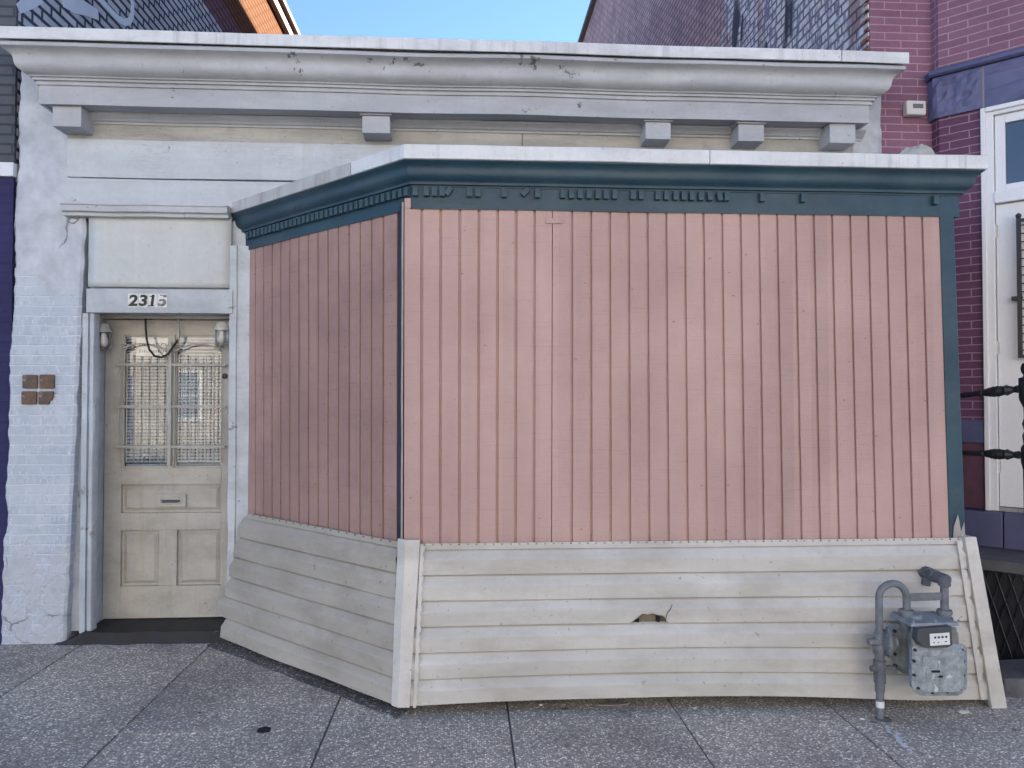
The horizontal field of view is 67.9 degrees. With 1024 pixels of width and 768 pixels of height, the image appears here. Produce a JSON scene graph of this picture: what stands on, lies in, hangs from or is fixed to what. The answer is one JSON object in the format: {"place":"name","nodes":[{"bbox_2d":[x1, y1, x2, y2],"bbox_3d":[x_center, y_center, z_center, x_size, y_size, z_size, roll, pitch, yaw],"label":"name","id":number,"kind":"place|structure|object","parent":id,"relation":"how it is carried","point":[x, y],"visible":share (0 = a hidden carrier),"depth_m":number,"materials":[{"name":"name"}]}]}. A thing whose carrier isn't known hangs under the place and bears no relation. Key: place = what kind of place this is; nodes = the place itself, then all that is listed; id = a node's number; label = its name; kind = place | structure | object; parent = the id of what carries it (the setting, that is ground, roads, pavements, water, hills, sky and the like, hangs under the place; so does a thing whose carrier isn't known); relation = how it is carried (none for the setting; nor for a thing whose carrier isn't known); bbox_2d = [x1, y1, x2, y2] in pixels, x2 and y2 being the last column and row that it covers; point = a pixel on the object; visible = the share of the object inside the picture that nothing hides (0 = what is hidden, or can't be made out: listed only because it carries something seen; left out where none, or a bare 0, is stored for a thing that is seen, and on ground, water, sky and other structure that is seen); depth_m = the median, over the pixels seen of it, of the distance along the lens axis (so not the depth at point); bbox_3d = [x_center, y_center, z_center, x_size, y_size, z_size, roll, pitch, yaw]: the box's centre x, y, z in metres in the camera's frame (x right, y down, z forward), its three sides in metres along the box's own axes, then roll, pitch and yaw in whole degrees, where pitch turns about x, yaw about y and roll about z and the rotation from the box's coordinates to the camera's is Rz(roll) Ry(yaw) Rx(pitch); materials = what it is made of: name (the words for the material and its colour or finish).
{"place":"outdoors","nodes":[
{"label":"outdoors","id":0,"kind":"place"},
{"bbox_2d":[285,0,589,41],"label":"sky","id":1,"kind":"structure","parent":0,"point":[517,20],"materials":[{"name":"blue"}]},
{"bbox_2d":[0,642,1023,767],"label":"sidewalk","id":2,"kind":"structure","parent":0,"point":[79,706],"depth_m":3.75,"materials":[{"name":"concrete"}]},
{"bbox_2d":[0,0,300,643],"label":"grey brick house","id":3,"kind":"structure","parent":2,"relation":"on","point":[255,16],"depth_m":5.33,"materials":[{"name":"white brick"}]},
{"bbox_2d":[257,726,270,732],"bbox_3d":[-1.202,1.680,3.685,0.066,0.015,0.066,0,-1,-4],"label":"pavement plug","id":4,"kind":"object","parent":2,"relation":"on","point":[265,729],"visible":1,"depth_m":3.68,"materials":[{"name":"metal"}]},
{"bbox_2d":[207,641,408,718],"bbox_3d":[-1.260,1.698,4.420,1.800,0.030,0.119,-1,-2,40],"label":"footing strip","id":5,"kind":"object","parent":2,"relation":"on","point":[345,692],"visible":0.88,"depth_m":4.33,"materials":[{"name":"grey concrete"}]},
{"bbox_2d":[6,650,901,767],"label":"sidewalk joint filler","id":6,"kind":"object","parent":2,"relation":"on","point":[323,737],"depth_m":3.68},
{"bbox_2d":[0,26,1006,708],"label":"shop building","id":7,"kind":"structure","parent":2,"relation":"on","point":[564,370],"depth_m":4.17,"materials":[{"name":"white paint"}]},
{"bbox_2d":[21,391,36,404],"bbox_3d":[-3.179,0.091,5.005,0.094,0.088,0.014,0,-1,-4],"label":"wall tile","id":8,"kind":"object","parent":7,"relation":"attached to","point":[28,397],"depth_m":5.00,"materials":[{"name":"brown tile"}]},
{"bbox_2d":[22,375,37,388],"bbox_3d":[-3.175,-0.015,5.008,0.092,0.090,0.014,0,-1,-4],"label":"wall tile","id":9,"kind":"object","parent":7,"relation":"attached to","point":[29,381],"depth_m":5.00,"materials":[{"name":"brown tile"}]},
{"bbox_2d":[38,391,53,404],"bbox_3d":[-3.071,0.092,5.012,0.094,0.088,0.014,0,-1,-4],"label":"wall tile","id":10,"kind":"object","parent":7,"relation":"attached to","point":[45,397],"depth_m":5.00,"materials":[{"name":"brown tile"}]},
{"bbox_2d":[39,375,54,388],"bbox_3d":[-3.067,-0.016,5.015,0.093,0.092,0.014,0,-1,-4],"label":"wall tile","id":11,"kind":"object","parent":7,"relation":"attached to","point":[46,381],"depth_m":5.01,"materials":[{"name":"brown tile"}]},
{"bbox_2d":[99,323,112,350],"bbox_3d":[-2.794,-0.338,5.172,0.147,0.228,0.126,0,-1,-4],"label":"wall lamp","id":12,"kind":"object","parent":7,"relation":"attached to","point":[105,328],"visible":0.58,"depth_m":5.15,"materials":[{"name":"white glass"}]},
{"bbox_2d":[128,294,137,306],"bbox_3d":[-2.514,-0.555,5.041,0.064,0.089,0.006,0,-1,-4],"label":"number tile","id":13,"kind":"object","parent":7,"relation":"attached to","point":[132,300],"visible":1,"depth_m":5.04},
{"bbox_2d":[139,294,147,306],"bbox_3d":[-2.448,-0.555,5.045,0.058,0.089,0.006,0,-1,-4],"label":"number tile","id":14,"kind":"object","parent":7,"relation":"attached to","point":[143,300],"visible":1,"depth_m":5.04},
{"bbox_2d":[126,337,167,465],"bbox_3d":[-2.562,0.121,5.350,0.296,0.912,0.021,0,-1,-4],"label":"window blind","id":15,"kind":"object","parent":7,"relation":"attached to","point":[148,434],"depth_m":5.35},
{"bbox_2d":[136,339,167,355],"bbox_3d":[-2.529,-0.255,5.341,0.217,0.119,0.002,0,-1,-4],"label":"paper notice","id":16,"kind":"object","parent":7,"relation":"attached to","point":[142,350],"visible":0.73,"depth_m":5.34,"materials":[{"name":"grey paper"}]},
{"bbox_2d":[148,294,156,306],"bbox_3d":[-2.388,-0.554,5.049,0.058,0.089,0.006,0,-1,-4],"label":"number tile","id":17,"kind":"object","parent":7,"relation":"attached to","point":[152,300],"visible":1,"depth_m":5.05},
{"bbox_2d":[144,319,177,357],"bbox_3d":[-2.427,-0.316,5.263,0.243,0.281,0.035,0,-1,-4],"label":"cable","id":18,"kind":"object","parent":7,"relation":"hanging from","point":[150,350],"visible":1,"depth_m":5.25,"materials":[{"name":"black rubber"}]},
{"bbox_2d":[177,319,179,340],"bbox_3d":[-2.317,-0.377,5.281,0.026,0.150,0.025,0,-1,-4],"label":"cable connector","id":19,"kind":"object","parent":18,"relation":"hanging from","point":[178,331],"visible":1,"depth_m":5.27,"materials":[{"name":"paint"}]},
{"bbox_2d":[157,294,166,306],"bbox_3d":[-2.325,-0.554,5.052,0.061,0.089,0.008,0,-1,-4],"label":"number tile","id":20,"kind":"object","parent":7,"relation":"attached to","point":[161,300],"visible":1,"depth_m":5.05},
{"bbox_2d":[102,320,228,618],"bbox_3d":[-2.368,0.589,5.308,0.933,2.074,0.090,0,-1,-4],"label":"door","id":21,"kind":"structure","parent":7,"relation":"in","point":[165,528],"depth_m":5.30,"materials":[{"name":"beige paint"}]},
{"bbox_2d":[178,337,220,465],"bbox_3d":[-2.201,0.122,5.372,0.305,0.911,0.021,0,-1,-4],"label":"window blind","id":22,"kind":"object","parent":7,"relation":"attached to","point":[196,339],"depth_m":5.37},
{"bbox_2d":[214,321,228,347],"bbox_3d":[-1.986,-0.359,5.249,0.141,0.218,0.121,0,-1,-4],"label":"wall lamp","id":23,"kind":"object","parent":7,"relation":"attached to","point":[222,327],"visible":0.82,"depth_m":5.24,"materials":[{"name":"white glass"}]},
{"bbox_2d":[900,144,934,154],"bbox_3d":[2.336,-1.316,4.377,0.256,0.134,0.159,0,-1,-4],"label":"sealant mound","id":24,"kind":"object","parent":7,"relation":"on","point":[923,149],"visible":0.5,"depth_m":4.34,"materials":[{"name":"white"}]},
{"bbox_2d":[597,702,629,705],"bbox_3d":[0.537,1.697,4.031,0.177,0.006,0.042,0,-1,-4],"label":"mortar crumb","id":25,"kind":"object","parent":2,"relation":"on","point":[612,703],"visible":1,"depth_m":4.03,"materials":[{"name":"grey concrete"}]},
{"bbox_2d":[885,726,911,753],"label":"pavement paint marks","id":26,"kind":"object","parent":2,"relation":"on","point":[898,739],"visible":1,"depth_m":3.65},
{"bbox_2d":[867,566,966,722],"bbox_3d":[2.118,1.355,3.901,0.526,0.756,0.336,1,-1,-35],"label":"gas meter","id":27,"kind":"object","parent":2,"relation":"on","point":[927,650],"visible":0.98,"depth_m":3.84,"materials":[{"name":"grey paint"}]},
{"bbox_2d":[957,709,969,713],"bbox_3d":[2.359,1.712,3.972,0.066,0.019,0.044,0,-1,-4],"label":"pebble","id":28,"kind":"object","parent":2,"relation":"on","point":[962,711],"visible":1,"depth_m":3.96,"materials":[{"name":"stone"}]},
{"bbox_2d":[960,363,1023,499],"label":"iron railing","id":29,"kind":"object","parent":2,"relation":"on","point":[999,391],"visible":0.91,"depth_m":4.36,"materials":[{"name":"black metal"}]},
{"bbox_2d":[978,548,1023,659],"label":"lattice panel","id":30,"kind":"object","parent":2,"relation":"on","point":[1003,573],"visible":0.24,"depth_m":4.70,"materials":[{"name":"grey metal"}]},
{"bbox_2d":[999,659,1023,697],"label":"stone block","id":31,"kind":"structure","parent":2,"relation":"on","point":[1012,672],"depth_m":4.23,"materials":[{"name":"grey stone"}]},
{"label":"ground","id":32,"kind":"structure","parent":0,"visible":0},
{"bbox_2d":[578,0,1023,552],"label":"plum brick house","id":33,"kind":"structure","parent":32,"relation":"on","point":[962,75],"depth_m":5.23,"materials":[{"name":"brick"}]},
{"bbox_2d":[903,101,925,116],"bbox_3d":[2.867,-1.960,5.412,0.144,0.103,0.063,0,-1,-4],"label":"wall sensor box","id":34,"kind":"object","parent":33,"relation":"attached to","point":[914,108],"visible":1,"depth_m":5.39,"materials":[{"name":"white plastic"}]},
{"bbox_2d":[994,110,1023,191],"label":"transom window","id":35,"kind":"structure","parent":33,"relation":"in","point":[1009,128],"depth_m":5.11,"materials":[{"name":"white paint"}]},
{"bbox_2d":[995,201,1023,507],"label":"door","id":36,"kind":"structure","parent":33,"relation":"in","point":[1009,226],"depth_m":5.08,"materials":[{"name":"white paint"}]}
]}

